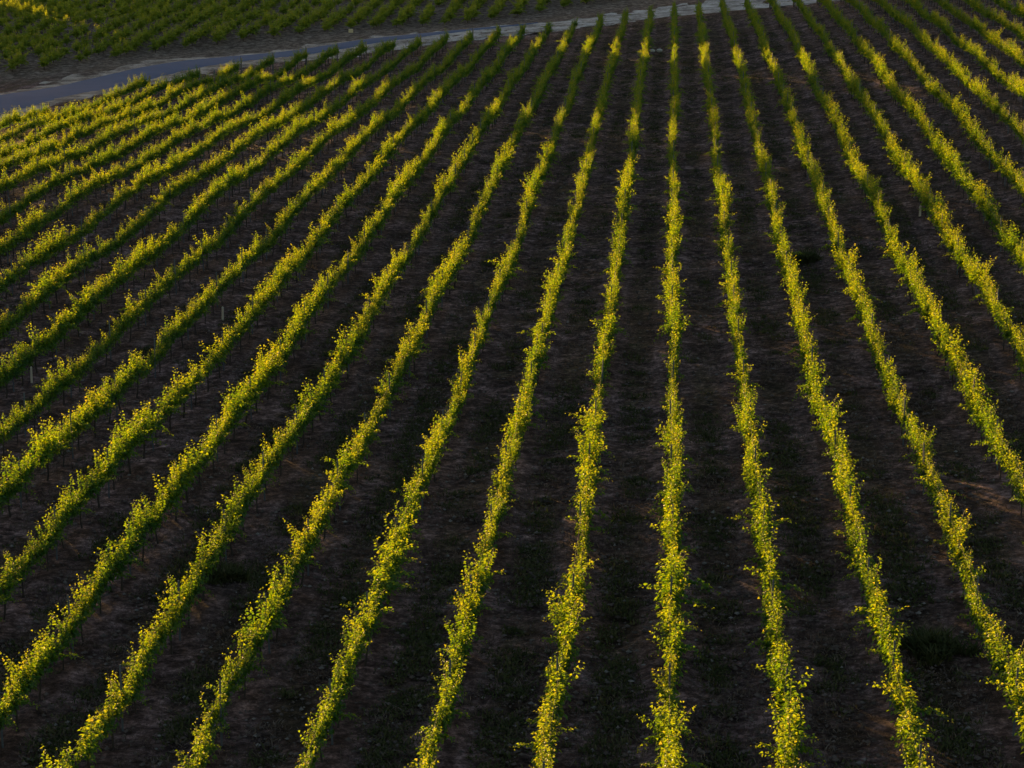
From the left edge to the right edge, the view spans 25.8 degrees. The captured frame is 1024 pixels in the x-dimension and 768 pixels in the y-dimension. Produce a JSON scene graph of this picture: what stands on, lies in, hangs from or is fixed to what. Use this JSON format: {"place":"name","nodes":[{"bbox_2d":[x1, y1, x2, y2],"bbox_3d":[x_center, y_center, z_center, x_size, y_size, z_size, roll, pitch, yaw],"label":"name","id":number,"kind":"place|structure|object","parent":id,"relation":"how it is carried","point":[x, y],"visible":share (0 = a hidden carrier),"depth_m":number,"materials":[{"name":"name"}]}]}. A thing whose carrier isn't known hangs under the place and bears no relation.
{"place":"outdoors","nodes":[
{"label":"outdoors","id":0,"kind":"place"},
{"bbox_2d":[0,22,537,114],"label":"road","id":1,"kind":"structure","parent":0,"point":[24,99],"depth_m":200.48,"materials":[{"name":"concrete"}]},
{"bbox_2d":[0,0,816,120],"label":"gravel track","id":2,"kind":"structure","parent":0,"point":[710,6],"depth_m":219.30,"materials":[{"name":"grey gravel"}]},
{"bbox_2d":[0,0,1023,767],"bbox_3d":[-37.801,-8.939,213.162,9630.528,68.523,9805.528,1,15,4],"label":"ground","id":3,"kind":"structure","parent":0,"point":[208,608],"depth_m":79.77,"materials":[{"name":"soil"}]},
{"bbox_2d":[0,0,29,7],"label":"vine row","id":4,"kind":"object","parent":3,"relation":"on","point":[3,3],"visible":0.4,"depth_m":248.93,"materials":[{"name":"green plant"}]},
{"bbox_2d":[0,0,49,16],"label":"vine row","id":5,"kind":"object","parent":3,"relation":"on","point":[8,9],"visible":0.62,"depth_m":244.12,"materials":[{"name":"green plant"}]},
{"bbox_2d":[0,103,51,134],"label":"vine row","id":6,"kind":"object","parent":3,"relation":"on","point":[10,119],"visible":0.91,"depth_m":155.60,"materials":[{"name":"green plant"}]},
{"bbox_2d":[30,366,32,382],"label":"stake","id":7,"kind":"object","parent":3,"relation":"on","point":[31,376],"visible":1,"depth_m":83.08,"materials":[{"name":"grey wood"}]},
{"bbox_2d":[0,0,67,26],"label":"vine row","id":8,"kind":"object","parent":3,"relation":"on","point":[29,9],"visible":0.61,"depth_m":240.49,"materials":[{"name":"green plant"}]},
{"bbox_2d":[0,0,94,38],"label":"vine row","id":9,"kind":"object","parent":3,"relation":"on","point":[20,23],"visible":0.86,"depth_m":233.56,"materials":[{"name":"green plant"}]},
{"bbox_2d":[0,0,111,50],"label":"vine row","id":10,"kind":"object","parent":3,"relation":"on","point":[44,22],"visible":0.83,"depth_m":231.49,"materials":[{"name":"green plant"}]},
{"bbox_2d":[0,0,133,62],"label":"vine row","id":11,"kind":"object","parent":3,"relation":"on","point":[55,32],"visible":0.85,"depth_m":224.97,"materials":[{"name":"green plant"}]},
{"bbox_2d":[0,73,152,146],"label":"vine row","id":12,"kind":"object","parent":3,"relation":"on","point":[138,83],"visible":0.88,"depth_m":160.88,"materials":[{"name":"green plant"}]},
{"bbox_2d":[2,0,157,71],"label":"vine row","id":13,"kind":"object","parent":3,"relation":"on","point":[47,44],"visible":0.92,"depth_m":223.77,"materials":[{"name":"green plant"}]},
{"bbox_2d":[0,65,201,157],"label":"vine row","id":14,"kind":"object","parent":3,"relation":"on","point":[83,117],"visible":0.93,"depth_m":157.39,"materials":[{"name":"green plant"}]},
{"bbox_2d":[37,0,177,66],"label":"vine row","id":15,"kind":"object","parent":3,"relation":"on","point":[76,46],"visible":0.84,"depth_m":224.00,"materials":[{"name":"green plant"}]},
{"bbox_2d":[0,56,241,176],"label":"vine row","id":16,"kind":"object","parent":3,"relation":"on","point":[26,155],"visible":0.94,"depth_m":151.60,"materials":[{"name":"green plant"}]},
{"bbox_2d":[74,0,197,61],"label":"vine row","id":17,"kind":"object","parent":3,"relation":"on","point":[154,14],"visible":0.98,"depth_m":228.79,"materials":[{"name":"green plant"}]},
{"bbox_2d":[0,52,275,202],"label":"vine row","id":18,"kind":"object","parent":3,"relation":"on","point":[112,133],"visible":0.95,"depth_m":144.88,"materials":[{"name":"green plant"}]},
{"bbox_2d":[0,46,310,231],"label":"vine row","id":19,"kind":"object","parent":3,"relation":"on","point":[154,130],"visible":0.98,"depth_m":141.10,"materials":[{"name":"green plant"}]},
{"bbox_2d":[108,0,219,58],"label":"vine row","id":20,"kind":"object","parent":3,"relation":"on","point":[139,39],"visible":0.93,"depth_m":226.87,"materials":[{"name":"green plant"}]},
{"bbox_2d":[0,43,339,267],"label":"vine row","id":21,"kind":"object","parent":3,"relation":"on","point":[34,223],"visible":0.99,"depth_m":132.53,"materials":[{"name":"green plant"}]},
{"bbox_2d":[0,38,370,300],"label":"vine row","id":22,"kind":"object","parent":3,"relation":"on","point":[50,247],"visible":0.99,"depth_m":124.58,"materials":[{"name":"green plant"}]},
{"bbox_2d":[147,0,239,52],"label":"vine row","id":23,"kind":"object","parent":3,"relation":"on","point":[195,19],"visible":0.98,"depth_m":233.91,"materials":[{"name":"green plant"}]},
{"bbox_2d":[0,37,398,348],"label":"vine row","id":24,"kind":"object","parent":3,"relation":"on","point":[56,282],"visible":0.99,"depth_m":116.86,"materials":[{"name":"green plant"}]},
{"bbox_2d":[0,35,422,398],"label":"vine row","id":25,"kind":"object","parent":3,"relation":"on","point":[70,320],"visible":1,"depth_m":104.70,"materials":[{"name":"green plant"}]},
{"bbox_2d":[188,556,252,585],"bbox_3d":[-7.771,4.948,59.625,1.878,0.483,1.736,1,15,4],"label":"weed bush","id":26,"kind":"object","parent":3,"relation":"on","point":[229,572],"visible":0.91,"depth_m":59.37,"materials":[{"name":"green plant"}]},
{"bbox_2d":[180,0,261,47],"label":"vine row","id":27,"kind":"object","parent":3,"relation":"on","point":[243,6],"visible":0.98,"depth_m":233.87,"materials":[{"name":"green plant"}]},
{"bbox_2d":[0,28,450,457],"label":"vine row","id":28,"kind":"object","parent":3,"relation":"on","point":[55,386],"visible":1,"depth_m":100.85,"materials":[{"name":"green plant"}]},
{"bbox_2d":[0,28,473,516],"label":"vine row","id":29,"kind":"object","parent":3,"relation":"on","point":[51,443],"visible":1,"depth_m":87.94,"materials":[{"name":"green plant"}]},
{"bbox_2d":[209,0,284,44],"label":"vine row","id":30,"kind":"object","parent":3,"relation":"on","point":[223,31],"visible":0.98,"depth_m":234.18,"materials":[{"name":"green plant"}]},
{"bbox_2d":[0,25,503,620],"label":"vine row","id":31,"kind":"object","parent":3,"relation":"on","point":[122,449],"visible":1,"depth_m":79.23,"materials":[{"name":"green plant"}]},
{"bbox_2d":[0,23,526,747],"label":"vine row","id":32,"kind":"object","parent":3,"relation":"on","point":[32,671],"visible":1,"depth_m":69.35,"materials":[{"name":"green plant"}]},
{"bbox_2d":[235,0,302,40],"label":"vine row","id":33,"kind":"object","parent":3,"relation":"on","point":[254,29],"visible":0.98,"depth_m":234.59,"materials":[{"name":"green plant"}]},
{"bbox_2d":[264,0,323,36],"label":"vine row","id":34,"kind":"object","parent":3,"relation":"on","point":[290,19],"visible":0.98,"depth_m":236.18,"materials":[{"name":"green plant"}]},
{"bbox_2d":[36,21,553,767],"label":"vine row","id":35,"kind":"object","parent":3,"relation":"on","point":[184,599],"visible":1,"depth_m":65.78,"materials":[{"name":"green plant"}]},
{"bbox_2d":[292,0,344,33],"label":"vine row","id":36,"kind":"object","parent":3,"relation":"on","point":[326,6],"visible":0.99,"depth_m":240.50,"materials":[{"name":"green plant"}]},
{"bbox_2d":[321,0,365,30],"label":"vine row","id":37,"kind":"object","parent":3,"relation":"on","point":[333,19],"visible":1,"depth_m":238.27,"materials":[{"name":"green plant"}]},
{"bbox_2d":[344,0,383,28],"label":"vine row","id":38,"kind":"object","parent":3,"relation":"on","point":[360,15],"visible":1,"depth_m":240.85,"materials":[{"name":"green plant"}]},
{"bbox_2d":[173,17,577,767],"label":"vine row","id":39,"kind":"object","parent":3,"relation":"on","point":[259,633],"visible":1,"depth_m":65.09,"materials":[{"name":"green plant"}]},
{"bbox_2d":[367,0,405,27],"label":"vine row","id":40,"kind":"object","parent":3,"relation":"on","point":[380,17],"visible":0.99,"depth_m":240.50,"materials":[{"name":"green plant"}]},
{"bbox_2d":[390,0,428,27],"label":"vine row","id":41,"kind":"object","parent":3,"relation":"on","point":[407,12],"visible":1,"depth_m":239.56,"materials":[{"name":"green plant"}]},
{"bbox_2d":[418,0,446,25],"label":"vine row","id":42,"kind":"object","parent":3,"relation":"on","point":[428,11],"visible":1,"depth_m":239.18,"materials":[{"name":"green plant"}]},
{"bbox_2d":[295,11,606,767],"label":"vine row","id":43,"kind":"object","parent":3,"relation":"on","point":[385,579],"visible":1,"depth_m":63.01,"materials":[{"name":"green plant"}]},
{"bbox_2d":[440,0,466,24],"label":"vine row","id":44,"kind":"object","parent":3,"relation":"on","point":[452,9],"visible":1,"depth_m":240.21,"materials":[{"name":"green plant"}]},
{"bbox_2d":[458,0,487,22],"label":"vine row","id":45,"kind":"object","parent":3,"relation":"on","point":[471,12],"visible":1,"depth_m":237.74,"materials":[{"name":"green plant"}]},
{"bbox_2d":[486,0,512,18],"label":"vine row","id":46,"kind":"object","parent":3,"relation":"on","point":[496,8],"visible":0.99,"depth_m":240.44,"materials":[{"name":"green plant"}]},
{"bbox_2d":[0,14,1023,767],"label":"weeds","id":47,"kind":"object","parent":3,"relation":"on","point":[524,690],"visible":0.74,"depth_m":60.84,"materials":[{"name":"green plant"}]},
{"bbox_2d":[0,18,1023,767],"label":"soil clods","id":48,"kind":"object","parent":3,"relation":"on","point":[646,630],"visible":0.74,"depth_m":64.83,"materials":[{"name":"brown soil"}]},
{"bbox_2d":[0,28,1023,767],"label":"stones","id":49,"kind":"object","parent":3,"relation":"on","point":[546,480],"visible":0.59,"depth_m":64.19,"materials":[{"name":"stone"}]},
{"bbox_2d":[404,7,630,767],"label":"vine row","id":50,"kind":"object","parent":3,"relation":"on","point":[469,614],"visible":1,"depth_m":64.60,"materials":[{"name":"green plant"}]},
{"bbox_2d":[508,0,529,15],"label":"vine row","id":51,"kind":"object","parent":3,"relation":"on","point":[519,5],"visible":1,"depth_m":239.90,"materials":[{"name":"green plant"}]},
{"bbox_2d":[532,0,550,11],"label":"vine row","id":52,"kind":"object","parent":3,"relation":"on","point":[540,6],"visible":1,"depth_m":241.97,"materials":[{"name":"green plant"}]},
{"bbox_2d":[560,0,572,7],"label":"vine row","id":53,"kind":"object","parent":3,"relation":"on","point":[563,3],"visible":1,"depth_m":243.07,"materials":[{"name":"green plant"}]},
{"bbox_2d":[511,3,656,767],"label":"vine row","id":54,"kind":"object","parent":3,"relation":"on","point":[548,722],"visible":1,"depth_m":63.74,"materials":[{"name":"green plant"}]},
{"bbox_2d":[637,1,719,767],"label":"vine row","id":55,"kind":"object","parent":3,"relation":"on","point":[668,725],"visible":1,"depth_m":59.95,"materials":[{"name":"green plant"}]},
{"bbox_2d":[693,0,827,767],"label":"vine row","id":56,"kind":"object","parent":3,"relation":"on","point":[789,732],"visible":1,"depth_m":60.25,"materials":[{"name":"green plant"}]},
{"bbox_2d":[790,248,823,263],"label":"weed bush","id":57,"kind":"object","parent":3,"relation":"on","point":[811,257],"visible":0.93,"depth_m":99.43,"materials":[{"name":"green plant"}]},
{"bbox_2d":[719,0,953,767],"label":"vine row","id":58,"kind":"object","parent":3,"relation":"on","point":[903,702],"visible":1,"depth_m":62.07,"materials":[{"name":"green plant"}]},
{"bbox_2d":[741,0,1023,753],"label":"vine row","id":59,"kind":"object","parent":3,"relation":"on","point":[995,647],"visible":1,"depth_m":65.91,"materials":[{"name":"green plant"}]},
{"bbox_2d":[765,0,1023,544],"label":"vine row","id":60,"kind":"object","parent":3,"relation":"on","point":[971,388],"visible":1,"depth_m":83.99,"materials":[{"name":"green plant"}]},
{"bbox_2d":[792,0,1023,380],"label":"vine row","id":61,"kind":"object","parent":3,"relation":"on","point":[940,220],"visible":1,"depth_m":103.10,"materials":[{"name":"green plant"}]},
{"bbox_2d":[816,0,1023,277],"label":"vine row","id":62,"kind":"object","parent":3,"relation":"on","point":[952,163],"visible":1,"depth_m":119.80,"materials":[{"name":"green plant"}]},
{"bbox_2d":[840,0,1023,208],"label":"vine row","id":63,"kind":"object","parent":3,"relation":"on","point":[1005,168],"visible":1,"depth_m":135.67,"materials":[{"name":"green plant"}]},
{"bbox_2d":[897,621,984,665],"bbox_3d":[9.794,5.988,51.859,2.226,0.573,2.113,14,21,43],"label":"weed bush","id":64,"kind":"object","parent":3,"relation":"on","point":[930,647],"visible":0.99,"depth_m":51.78,"materials":[{"name":"green plant"}]},
{"bbox_2d":[868,0,1023,148],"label":"vine row","id":65,"kind":"object","parent":3,"relation":"on","point":[943,56],"visible":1,"depth_m":151.55,"materials":[{"name":"green plant"}]},
{"bbox_2d":[893,0,1023,108],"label":"vine row","id":66,"kind":"object","parent":3,"relation":"on","point":[1016,86],"visible":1,"depth_m":161.21,"materials":[{"name":"green plant"}]},
{"bbox_2d":[929,0,1023,72],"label":"vine row","id":67,"kind":"object","parent":3,"relation":"on","point":[1013,51],"visible":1,"depth_m":171.45,"materials":[{"name":"green plant"}]},
{"bbox_2d":[952,0,1023,47],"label":"vine row","id":68,"kind":"object","parent":3,"relation":"on","point":[977,6],"visible":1,"depth_m":183.54,"materials":[{"name":"green plant"}]},
{"bbox_2d":[980,0,1023,23],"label":"vine row","id":69,"kind":"object","parent":3,"relation":"on","point":[1018,10],"visible":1,"depth_m":190.59,"materials":[{"name":"green plant"}]}
]}

